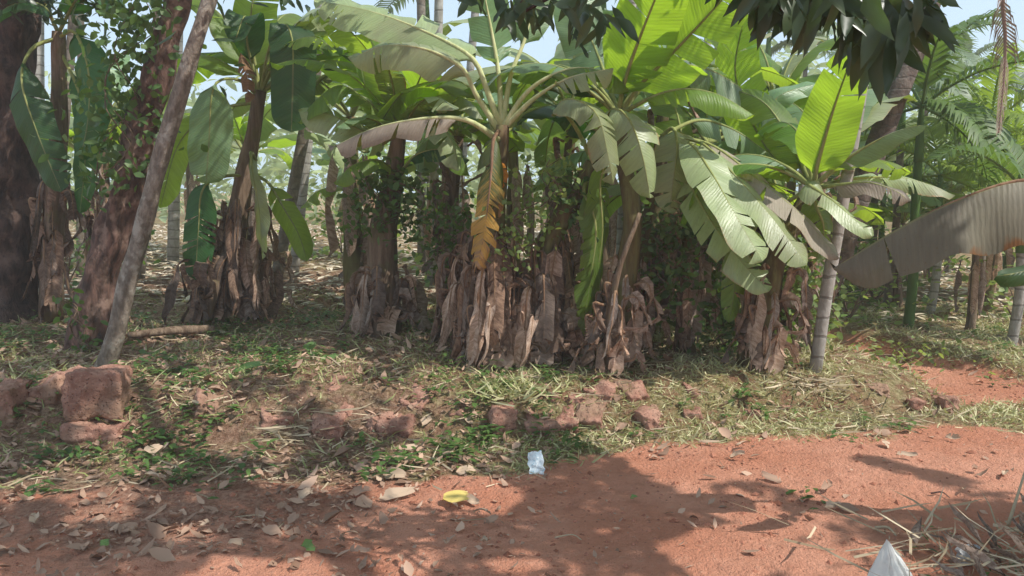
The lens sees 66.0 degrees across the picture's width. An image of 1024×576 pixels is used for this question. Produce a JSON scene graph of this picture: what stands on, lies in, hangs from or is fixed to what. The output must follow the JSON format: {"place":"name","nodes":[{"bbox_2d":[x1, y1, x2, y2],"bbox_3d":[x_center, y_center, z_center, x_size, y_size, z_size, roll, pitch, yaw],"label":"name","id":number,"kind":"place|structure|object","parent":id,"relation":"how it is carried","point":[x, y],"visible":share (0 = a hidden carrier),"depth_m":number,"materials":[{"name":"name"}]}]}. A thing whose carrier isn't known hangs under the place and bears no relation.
{"place":"outdoors","nodes":[
{"label":"outdoors","id":0,"kind":"place"},
{"bbox_2d":[0,292,1023,575],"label":"dirt road","id":1,"kind":"structure","parent":0,"point":[718,550],"depth_m":3.85,"materials":[{"name":"soil"}]},
{"bbox_2d":[378,486,419,499],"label":"fallen leaf","id":2,"kind":"object","parent":1,"relation":"on","point":[392,493],"visible":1,"depth_m":4.02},
{"bbox_2d":[0,303,1023,509],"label":"weeds","id":3,"kind":"object","parent":1,"relation":"on","point":[170,453],"visible":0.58,"depth_m":4.97,"materials":[{"name":"green plant"}]},
{"bbox_2d":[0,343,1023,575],"bbox_3d":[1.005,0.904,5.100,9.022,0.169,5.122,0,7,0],"label":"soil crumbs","id":4,"kind":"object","parent":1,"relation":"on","point":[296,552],"visible":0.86,"depth_m":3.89,"materials":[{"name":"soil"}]},
{"bbox_2d":[38,223,1014,320],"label":"floor litter","id":5,"kind":"object","parent":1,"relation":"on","point":[330,268],"visible":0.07,"depth_m":11.32,"materials":[{"name":"plant"}]},
{"bbox_2d":[527,450,544,473],"bbox_3d":[0.133,0.969,4.380,0.091,0.114,0.082,-1,7,-11],"label":"foil packet","id":6,"kind":"object","parent":1,"relation":"on","point":[535,463],"visible":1,"depth_m":4.38},
{"bbox_2d":[734,487,1023,575],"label":"dry frond heap","id":7,"kind":"object","parent":1,"relation":"on","point":[985,556],"visible":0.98,"depth_m":3.27,"materials":[{"name":"brown plant"}]},
{"bbox_2d":[867,539,912,575],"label":"white sack","id":8,"kind":"object","parent":1,"relation":"on","point":[888,561],"visible":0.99,"depth_m":3.04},
{"bbox_2d":[848,335,995,374],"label":"dry grass","id":9,"kind":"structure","parent":1,"relation":"on","point":[896,361],"depth_m":6.94,"materials":[{"name":"green plant"}]},
{"bbox_2d":[831,179,1023,288],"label":"banana plant","id":10,"kind":"object","parent":1,"relation":"on","point":[988,221],"visible":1,"depth_m":3.37,"materials":[{"name":"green plant"}]},
{"bbox_2d":[872,494,1023,575],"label":"verge straw","id":11,"kind":"object","parent":1,"relation":"on","point":[1002,535],"visible":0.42,"depth_m":3.40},
{"bbox_2d":[0,193,1023,494],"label":"ground","id":12,"kind":"structure","parent":0,"point":[234,433],"depth_m":5.30,"materials":[{"name":"plant"}]},
{"bbox_2d":[0,377,32,426],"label":"laterite block","id":13,"kind":"object","parent":12,"relation":"on","point":[13,392],"depth_m":4.92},
{"bbox_2d":[34,19,44,221],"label":"areca palm","id":14,"kind":"object","parent":12,"relation":"on","point":[40,73],"visible":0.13,"depth_m":11.63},
{"bbox_2d":[26,365,82,404],"bbox_3d":[-2.995,0.674,5.175,0.305,0.236,0.333,-12,13,18],"label":"laterite block","id":15,"kind":"object","parent":12,"relation":"on","point":[46,388],"depth_m":5.03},
{"bbox_2d":[0,0,128,323],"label":"banana plant","id":16,"kind":"object","parent":12,"relation":"on","point":[50,231],"visible":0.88,"depth_m":7.30,"materials":[{"name":"green plant"}]},
{"bbox_2d":[66,15,77,137],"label":"areca palm","id":17,"kind":"object","parent":12,"relation":"on","point":[71,25],"visible":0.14,"depth_m":9.67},
{"bbox_2d":[59,418,128,443],"bbox_3d":[-2.576,0.913,4.917,0.362,0.203,0.296,0,7,-3],"label":"laterite block","id":18,"kind":"object","parent":12,"relation":"on","point":[81,431],"depth_m":4.80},
{"bbox_2d":[60,364,132,421],"bbox_3d":[-2.606,0.662,4.980,0.374,0.347,0.287,0,7,-10],"label":"laterite block","id":19,"kind":"object","parent":18,"relation":"on","point":[103,391],"depth_m":4.87,"materials":[{"name":"stone"}]},
{"bbox_2d":[46,288,146,357],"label":"climbing vine","id":20,"kind":"object","parent":12,"relation":"on","point":[67,306],"visible":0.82,"depth_m":6.29,"materials":[{"name":"green plant"}]},
{"bbox_2d":[41,178,160,287],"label":"shrub","id":21,"kind":"object","parent":12,"relation":"on","point":[70,267],"visible":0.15,"depth_m":9.99,"materials":[{"name":"green plant"}]},
{"bbox_2d":[0,0,218,323],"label":"dark tree","id":22,"kind":"object","parent":12,"relation":"on","point":[20,32],"visible":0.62,"depth_m":7.54,"materials":[{"name":"brown plant"}]},
{"bbox_2d":[67,53,183,265],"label":"banana plant","id":23,"kind":"object","parent":12,"relation":"on","point":[89,218],"visible":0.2,"depth_m":8.77,"materials":[{"name":"plant"}]},
{"bbox_2d":[0,0,302,366],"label":"grey tree","id":24,"kind":"object","parent":12,"relation":"on","point":[127,281],"visible":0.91,"depth_m":5.53,"materials":[{"name":"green plant"}]},
{"bbox_2d":[127,325,214,338],"bbox_3d":[-2.944,0.379,6.824,0.693,0.095,0.079,-4,8,-27],"label":"log","id":25,"kind":"object","parent":12,"relation":"on","point":[188,329],"visible":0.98,"depth_m":6.81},
{"bbox_2d":[167,33,182,263],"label":"areca palm","id":26,"kind":"object","parent":12,"relation":"on","point":[173,235],"visible":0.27,"depth_m":12.91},
{"bbox_2d":[162,255,219,324],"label":"banana plant","id":27,"kind":"object","parent":12,"relation":"on","point":[204,286],"visible":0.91,"depth_m":7.29,"materials":[{"name":"brown plant"}]},
{"bbox_2d":[113,137,270,249],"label":"banana plant","id":28,"kind":"object","parent":12,"relation":"on","point":[190,184],"visible":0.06,"depth_m":14.82,"materials":[{"name":"green plant"}]},
{"bbox_2d":[51,0,356,351],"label":"red barked tree","id":29,"kind":"object","parent":12,"relation":"on","point":[112,232],"visible":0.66,"depth_m":6.43,"materials":[{"name":"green plant"}]},
{"bbox_2d":[31,0,208,212],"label":"climbing vine","id":30,"kind":"object","parent":29,"relation":"attached to","point":[134,21],"visible":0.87,"depth_m":6.16,"materials":[{"name":"green plant"}]},
{"bbox_2d":[189,388,222,422],"bbox_3d":[-1.987,0.811,5.119,0.248,0.259,0.268,24,18,-29],"label":"laterite block","id":31,"kind":"object","parent":12,"relation":"on","point":[201,396],"depth_m":5.06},
{"bbox_2d":[184,107,322,238],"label":"banana plant","id":32,"kind":"object","parent":12,"relation":"on","point":[283,141],"visible":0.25,"depth_m":12.69,"materials":[{"name":"green plant"}]},
{"bbox_2d":[237,235,304,321],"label":"banana plant","id":33,"kind":"object","parent":12,"relation":"on","point":[274,290],"visible":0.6,"depth_m":7.77,"materials":[{"name":"brown plant"}]},
{"bbox_2d":[158,0,387,323],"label":"banana plant","id":34,"kind":"object","parent":12,"relation":"on","point":[260,42],"visible":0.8,"depth_m":7.40,"materials":[{"name":"green plant"}]},
{"bbox_2d":[260,406,294,429],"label":"laterite block","id":35,"kind":"object","parent":12,"relation":"on","point":[268,420],"depth_m":4.98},
{"bbox_2d":[272,3,332,275],"bbox_3d":[-1.764,-4.638,10.742,2.584,9.228,2.213,4,8,32],"label":"areca palm","id":36,"kind":"object","parent":12,"relation":"on","point":[297,167],"visible":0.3,"depth_m":10.84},
{"bbox_2d":[290,4,321,272],"bbox_3d":[-2.246,-4.808,10.936,2.111,9.391,2.480,0,7,0],"label":"areca palm","id":37,"kind":"object","parent":12,"relation":"on","point":[301,201],"visible":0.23,"depth_m":11.46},
{"bbox_2d":[251,400,381,449],"bbox_3d":[-1.280,0.844,4.889,0.757,0.211,0.665,3,8,25],"label":"straw heap","id":38,"kind":"object","parent":12,"relation":"on","point":[277,434],"visible":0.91,"depth_m":4.89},
{"bbox_2d":[311,402,353,440],"bbox_3d":[-1.149,0.903,5.056,0.259,0.231,0.346,-2,18,6],"label":"laterite block","id":39,"kind":"object","parent":12,"relation":"on","point":[323,421],"depth_m":4.94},
{"bbox_2d":[232,16,477,286],"bbox_3d":[-1.961,-1.690,10.031,3.055,3.540,3.692,-3,8,-22],"label":"banana plant","id":40,"kind":"object","parent":12,"relation":"on","point":[351,263],"visible":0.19,"depth_m":9.72,"materials":[{"name":"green plant"}]},
{"bbox_2d":[312,142,409,239],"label":"banana plant","id":41,"kind":"object","parent":12,"relation":"on","point":[325,159],"visible":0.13,"depth_m":13.96,"materials":[{"name":"green plant"}]},
{"bbox_2d":[300,129,432,279],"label":"banana plant","id":42,"kind":"object","parent":12,"relation":"on","point":[324,142],"visible":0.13,"depth_m":10.05,"materials":[{"name":"green plant"}]},
{"bbox_2d":[258,148,476,259],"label":"shrub","id":43,"kind":"object","parent":12,"relation":"on","point":[325,250],"visible":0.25,"depth_m":13.90,"materials":[{"name":"green plant"}]},
{"bbox_2d":[376,411,415,437],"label":"laterite block","id":44,"kind":"object","parent":12,"relation":"on","point":[400,422],"depth_m":4.94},
{"bbox_2d":[270,17,542,337],"bbox_3d":[-0.856,-0.891,6.917,2.431,2.708,1.780,2,7,17],"label":"banana plant","id":45,"kind":"object","parent":12,"relation":"on","point":[377,291],"visible":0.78,"depth_m":6.65,"materials":[{"name":"green plant"}]},
{"bbox_2d":[335,144,460,260],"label":"climbing vine","id":46,"kind":"object","parent":45,"relation":"attached to","point":[372,182],"visible":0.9,"depth_m":6.68,"materials":[{"name":"green plant"}]},
{"bbox_2d":[415,190,474,289],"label":"climbing vine","id":47,"kind":"object","parent":45,"relation":"attached to","point":[448,239],"visible":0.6,"depth_m":6.50,"materials":[{"name":"green plant"}]},
{"bbox_2d":[399,383,433,410],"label":"laterite block","id":48,"kind":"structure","parent":12,"relation":"on","point":[420,396],"depth_m":5.23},
{"bbox_2d":[374,0,459,205],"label":"areca palm","id":49,"kind":"object","parent":12,"relation":"on","point":[403,2],"visible":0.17,"depth_m":15.11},
{"bbox_2d":[417,0,425,262],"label":"areca palm","id":50,"kind":"object","parent":12,"relation":"on","point":[420,7],"visible":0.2,"depth_m":12.85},
{"bbox_2d":[427,0,442,284],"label":"areca palm","id":51,"kind":"object","parent":12,"relation":"on","point":[438,18],"visible":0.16,"depth_m":9.68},
{"bbox_2d":[341,159,538,286],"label":"shrub","id":52,"kind":"object","parent":12,"relation":"on","point":[418,258],"visible":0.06,"depth_m":11.10,"materials":[{"name":"green plant"}]},
{"bbox_2d":[361,91,537,275],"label":"banana plant","id":53,"kind":"object","parent":12,"relation":"on","point":[428,144],"visible":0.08,"depth_m":7.79,"materials":[{"name":"green plant"}]},
{"bbox_2d":[351,113,552,300],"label":"banana plant","id":54,"kind":"object","parent":12,"relation":"on","point":[452,180],"visible":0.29,"depth_m":7.49,"materials":[{"name":"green plant"}]},
{"bbox_2d":[427,229,485,355],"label":"banana plant","id":55,"kind":"object","parent":12,"relation":"on","point":[448,306],"visible":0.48,"depth_m":6.21,"materials":[{"name":"brown plant"}]},
{"bbox_2d":[314,0,629,370],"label":"banana plant","id":56,"kind":"object","parent":12,"relation":"on","point":[485,297],"visible":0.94,"depth_m":5.78,"materials":[{"name":"green plant"}]},
{"bbox_2d":[471,138,591,276],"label":"climbing vine","id":57,"kind":"object","parent":56,"relation":"attached to","point":[514,229],"visible":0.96,"depth_m":5.69,"materials":[{"name":"green plant"}]},
{"bbox_2d":[416,57,570,266],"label":"banana plant","id":58,"kind":"object","parent":12,"relation":"on","point":[513,162],"visible":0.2,"depth_m":9.73,"materials":[{"name":"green plant"}]},
{"bbox_2d":[488,401,517,434],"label":"laterite block","id":59,"kind":"object","parent":12,"relation":"on","point":[505,416],"depth_m":4.98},
{"bbox_2d":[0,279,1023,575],"bbox_3d":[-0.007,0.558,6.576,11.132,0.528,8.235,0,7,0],"label":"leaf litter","id":60,"kind":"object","parent":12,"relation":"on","point":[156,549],"visible":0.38,"depth_m":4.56,"materials":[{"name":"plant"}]},
{"bbox_2d":[0,301,1023,531],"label":"dry straw","id":61,"kind":"object","parent":12,"relation":"on","point":[595,442],"visible":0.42,"depth_m":5.57,"materials":[{"name":"plant"}]},
{"bbox_2d":[456,365,590,406],"bbox_3d":[0.052,0.633,5.255,0.898,0.188,0.646,2,7,17],"label":"grass mound","id":62,"kind":"object","parent":12,"relation":"on","point":[523,385],"depth_m":5.24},
{"bbox_2d":[45,25,1023,227],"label":"trees","id":63,"kind":"object","parent":12,"relation":"on","point":[278,166],"visible":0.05,"depth_m":28.79,"materials":[{"name":"green plant"}]},
{"bbox_2d":[524,407,560,437],"bbox_3d":[0.210,0.911,5.108,0.257,0.230,0.353,-4,19,6],"label":"laterite block","id":64,"kind":"object","parent":12,"relation":"on","point":[549,424],"depth_m":4.97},
{"bbox_2d":[467,66,647,291],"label":"banana plant","id":65,"kind":"object","parent":12,"relation":"on","point":[609,248],"visible":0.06,"depth_m":9.23,"materials":[{"name":"green plant"}]},
{"bbox_2d":[528,231,602,354],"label":"banana plant","id":66,"kind":"object","parent":12,"relation":"on","point":[574,261],"visible":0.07,"depth_m":6.24,"materials":[{"name":"brown plant"}]},
{"bbox_2d":[476,39,655,276],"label":"banana plant","id":67,"kind":"object","parent":12,"relation":"on","point":[552,130],"visible":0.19,"depth_m":6.99,"materials":[{"name":"green plant"}]},
{"bbox_2d":[555,404,578,432],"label":"laterite block","id":68,"kind":"object","parent":12,"relation":"on","point":[567,420],"depth_m":5.08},
{"bbox_2d":[507,98,672,370],"bbox_3d":[0.747,-0.356,5.887,1.732,2.012,0.962,-3,8,-24],"label":"banana plant","id":69,"kind":"object","parent":12,"relation":"on","point":[558,300],"visible":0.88,"depth_m":5.75,"materials":[{"name":"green plant"}]},
{"bbox_2d":[533,166,609,242],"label":"climbing vine","id":70,"kind":"object","parent":69,"relation":"attached to","point":[569,177],"visible":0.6,"depth_m":5.77,"materials":[{"name":"green plant"}]},
{"bbox_2d":[574,394,607,429],"bbox_3d":[0.535,0.864,5.218,0.250,0.230,0.329,-4,23,18],"label":"laterite block","id":71,"kind":"object","parent":12,"relation":"on","point":[590,415],"depth_m":5.16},
{"bbox_2d":[583,371,616,403],"bbox_3d":[0.614,0.683,5.445,0.230,0.181,0.362,13,25,13],"label":"laterite block","id":72,"kind":"object","parent":71,"relation":"on","point":[605,388],"depth_m":5.32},
{"bbox_2d":[567,212,651,375],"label":"banana plant","id":73,"kind":"object","parent":12,"relation":"on","point":[596,327],"visible":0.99,"depth_m":5.52,"materials":[{"name":"brown plant"}]},
{"bbox_2d":[464,0,774,367],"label":"banana plant","id":74,"kind":"object","parent":12,"relation":"on","point":[664,76],"visible":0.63,"depth_m":5.65,"materials":[{"name":"green plant"}]},
{"bbox_2d":[613,378,649,402],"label":"laterite block","id":75,"kind":"object","parent":12,"relation":"on","point":[638,393],"depth_m":5.37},
{"bbox_2d":[632,405,661,430],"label":"laterite block","id":76,"kind":"object","parent":12,"relation":"on","point":[650,416],"depth_m":5.13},
{"bbox_2d":[529,91,796,354],"bbox_3d":[1.317,-0.652,6.552,2.251,2.415,1.247,-4,8,-28],"label":"banana plant","id":77,"kind":"object","parent":12,"relation":"on","point":[689,311],"visible":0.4,"depth_m":6.23,"materials":[{"name":"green plant"}]},
{"bbox_2d":[597,91,739,330],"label":"banana plant","id":78,"kind":"object","parent":12,"relation":"on","point":[689,115],"visible":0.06,"depth_m":7.20,"materials":[{"name":"green plant"}]},
{"bbox_2d":[644,193,756,350],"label":"climbing vine","id":79,"kind":"object","parent":12,"relation":"on","point":[719,289],"visible":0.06,"depth_m":6.42,"materials":[{"name":"green plant"}]},
{"bbox_2d":[602,8,804,334],"bbox_3d":[1.616,-1.069,7.355,1.714,3.048,1.572,6,9,40],"label":"banana plant","id":80,"kind":"object","parent":12,"relation":"on","point":[771,74],"visible":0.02,"depth_m":7.04,"materials":[{"name":"green plant"}]},
{"bbox_2d":[576,118,838,352],"bbox_3d":[1.417,-0.329,5.826,1.884,1.936,1.467,0,7,0],"label":"banana plant","id":81,"kind":"object","parent":12,"relation":"on","point":[692,166],"visible":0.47,"depth_m":5.52,"materials":[{"name":"green plant"}]},
{"bbox_2d":[621,199,715,329],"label":"climbing vine","id":82,"kind":"object","parent":81,"relation":"attached to","point":[667,238],"visible":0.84,"depth_m":5.91,"materials":[{"name":"green plant"}]},
{"bbox_2d":[669,225,789,359],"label":"climbing vine","id":83,"kind":"object","parent":12,"relation":"on","point":[704,304],"visible":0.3,"depth_m":6.12,"materials":[{"name":"green plant"}]},
{"bbox_2d":[671,192,792,365],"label":"banana plant","id":84,"kind":"object","parent":12,"relation":"on","point":[754,228],"visible":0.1,"depth_m":5.98,"materials":[{"name":"green plant"}]},
{"bbox_2d":[692,37,838,268],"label":"banana plant","id":85,"kind":"object","parent":12,"relation":"on","point":[795,67],"visible":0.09,"depth_m":7.41,"materials":[{"name":"green plant"}]},
{"bbox_2d":[679,153,884,341],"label":"banana plant","id":86,"kind":"object","parent":12,"relation":"on","point":[865,214],"visible":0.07,"depth_m":6.94,"materials":[{"name":"green plant"}]},
{"bbox_2d":[738,222,847,341],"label":"climbing vine","id":87,"kind":"object","parent":12,"relation":"on","point":[802,240],"visible":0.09,"depth_m":6.64,"materials":[{"name":"green plant"}]},
{"bbox_2d":[771,29,836,191],"bbox_3d":[6.318,-3.330,16.801,1.898,5.201,1.820,6,9,40],"label":"areca palm","id":88,"kind":"object","parent":12,"relation":"on","point":[777,47],"visible":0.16,"depth_m":16.79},
{"bbox_2d":[761,367,859,394],"bbox_3d":[2.127,0.661,5.605,0.679,0.118,0.704,2,7,17],"label":"straw heap","id":89,"kind":"object","parent":12,"relation":"on","point":[832,379],"visible":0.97,"depth_m":5.62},
{"bbox_2d":[756,231,868,350],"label":"climbing vine","id":90,"kind":"object","parent":12,"relation":"on","point":[836,307],"visible":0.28,"depth_m":6.31,"materials":[{"name":"green plant"}]},
{"bbox_2d":[681,18,954,374],"bbox_3d":[2.196,-0.757,5.998,1.777,2.746,1.870,6,9,42],"label":"banana plant","id":91,"kind":"object","parent":12,"relation":"on","point":[817,139],"visible":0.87,"depth_m":5.70,"materials":[{"name":"green plant"}]},
{"bbox_2d":[736,89,917,338],"bbox_3d":[2.632,-0.744,7.270,2.030,2.477,1.229,-5,9,-36],"label":"banana plant","id":92,"kind":"object","parent":12,"relation":"on","point":[875,111],"visible":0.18,"depth_m":6.95,"materials":[{"name":"green plant"}]},
{"bbox_2d":[809,84,868,372],"bbox_3d":[2.795,-2.066,5.714,2.760,5.424,2.238,0,7,0],"label":"areca palm","id":93,"kind":"object","parent":12,"relation":"on","point":[824,309],"visible":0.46,"depth_m":5.72,"materials":[{"name":"plant"}]},
{"bbox_2d":[798,177,957,328],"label":"shrub","id":94,"kind":"object","parent":12,"relation":"on","point":[843,290],"visible":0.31,"depth_m":8.43,"materials":[{"name":"green plant"}]},
{"bbox_2d":[817,0,940,303],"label":"coconut palm","id":95,"kind":"object","parent":12,"relation":"on","point":[902,83],"visible":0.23,"depth_m":7.29,"materials":[{"name":"plant"}]},
{"bbox_2d":[836,189,952,307],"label":"banana plant","id":96,"kind":"object","parent":12,"relation":"on","point":[904,212],"visible":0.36,"depth_m":9.52,"materials":[{"name":"green plant"}]},
{"bbox_2d":[827,105,961,287],"bbox_3d":[5.326,-1.218,11.077,2.272,2.526,2.218,5,9,38],"label":"areca palm","id":97,"kind":"object","parent":12,"relation":"on","point":[911,174],"visible":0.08,"depth_m":10.65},
{"bbox_2d":[827,172,969,305],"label":"shrub","id":98,"kind":"object","parent":12,"relation":"on","point":[923,299],"visible":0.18,"depth_m":9.97,"materials":[{"name":"green plant"}]},
{"bbox_2d":[824,18,1008,308],"bbox_3d":[4.541,-1.384,9.469,1.997,3.412,1.802,0,7,0],"label":"areca palm","id":99,"kind":"object","parent":12,"relation":"on","point":[900,157],"visible":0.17,"depth_m":9.44,"materials":[{"name":"plant"}]},
{"bbox_2d":[827,8,1023,327],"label":"areca palm","id":100,"kind":"object","parent":12,"relation":"on","point":[937,69],"visible":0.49,"depth_m":7.95,"materials":[{"name":"plant"}]},
{"bbox_2d":[871,20,990,173],"bbox_3d":[6.569,-2.227,12.480,1.740,4.106,1.908,6,9,40],"label":"areca palm","id":101,"kind":"object","parent":12,"relation":"on","point":[968,61],"visible":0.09,"depth_m":11.95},
{"bbox_2d":[858,116,1023,313],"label":"areca palm","id":102,"kind":"object","parent":12,"relation":"on","point":[951,166],"visible":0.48,"depth_m":8.97,"materials":[{"name":"plant"}]},
{"bbox_2d":[925,388,959,410],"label":"laterite block","id":103,"kind":"object","parent":12,"relation":"on","point":[942,401],"depth_m":5.61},
{"bbox_2d":[884,42,1023,282],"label":"areca palm","id":104,"kind":"object","parent":12,"relation":"on","point":[981,96],"visible":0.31,"depth_m":9.06,"materials":[{"name":"plant"}]},
{"bbox_2d":[954,254,986,332],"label":"banana plant","id":105,"kind":"object","parent":12,"relation":"on","point":[976,292],"visible":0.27,"depth_m":8.02,"materials":[{"name":"brown plant"}]},
{"bbox_2d":[920,163,1023,311],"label":"banana plant","id":106,"kind":"object","parent":12,"relation":"on","point":[993,261],"visible":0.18,"depth_m":8.98,"materials":[{"name":"green plant"}]},
{"bbox_2d":[921,252,1023,323],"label":"shrub","id":107,"kind":"object","parent":12,"relation":"on","point":[965,278],"visible":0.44,"depth_m":8.69,"materials":[{"name":"green plant"}]},
{"bbox_2d":[922,113,1023,345],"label":"areca palm","id":108,"kind":"object","parent":12,"relation":"on","point":[1001,157],"visible":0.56,"depth_m":7.29,"materials":[{"name":"plant"}]},
{"bbox_2d":[925,118,1023,293],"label":"areca palm","id":109,"kind":"object","parent":12,"relation":"on","point":[1021,142],"visible":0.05,"depth_m":10.04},
{"bbox_2d":[950,32,1013,158],"bbox_3d":[12.332,-4.126,21.593,2.183,5.475,2.163,0,7,0],"label":"areca palm","id":110,"kind":"object","parent":12,"relation":"on","point":[968,46],"visible":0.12,"depth_m":21.11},
{"bbox_2d":[44,0,1023,192],"label":"sky","id":111,"kind":"structure","parent":0,"point":[543,50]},
{"bbox_2d":[457,0,961,104],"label":"mango tree","id":112,"kind":"object","parent":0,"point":[877,42],"visible":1,"depth_m":2.70,"materials":[{"name":"green plant"}]},
{"bbox_2d":[989,0,1020,136],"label":"dry coconut frond","id":113,"kind":"object","parent":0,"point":[1003,7],"visible":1,"depth_m":5.05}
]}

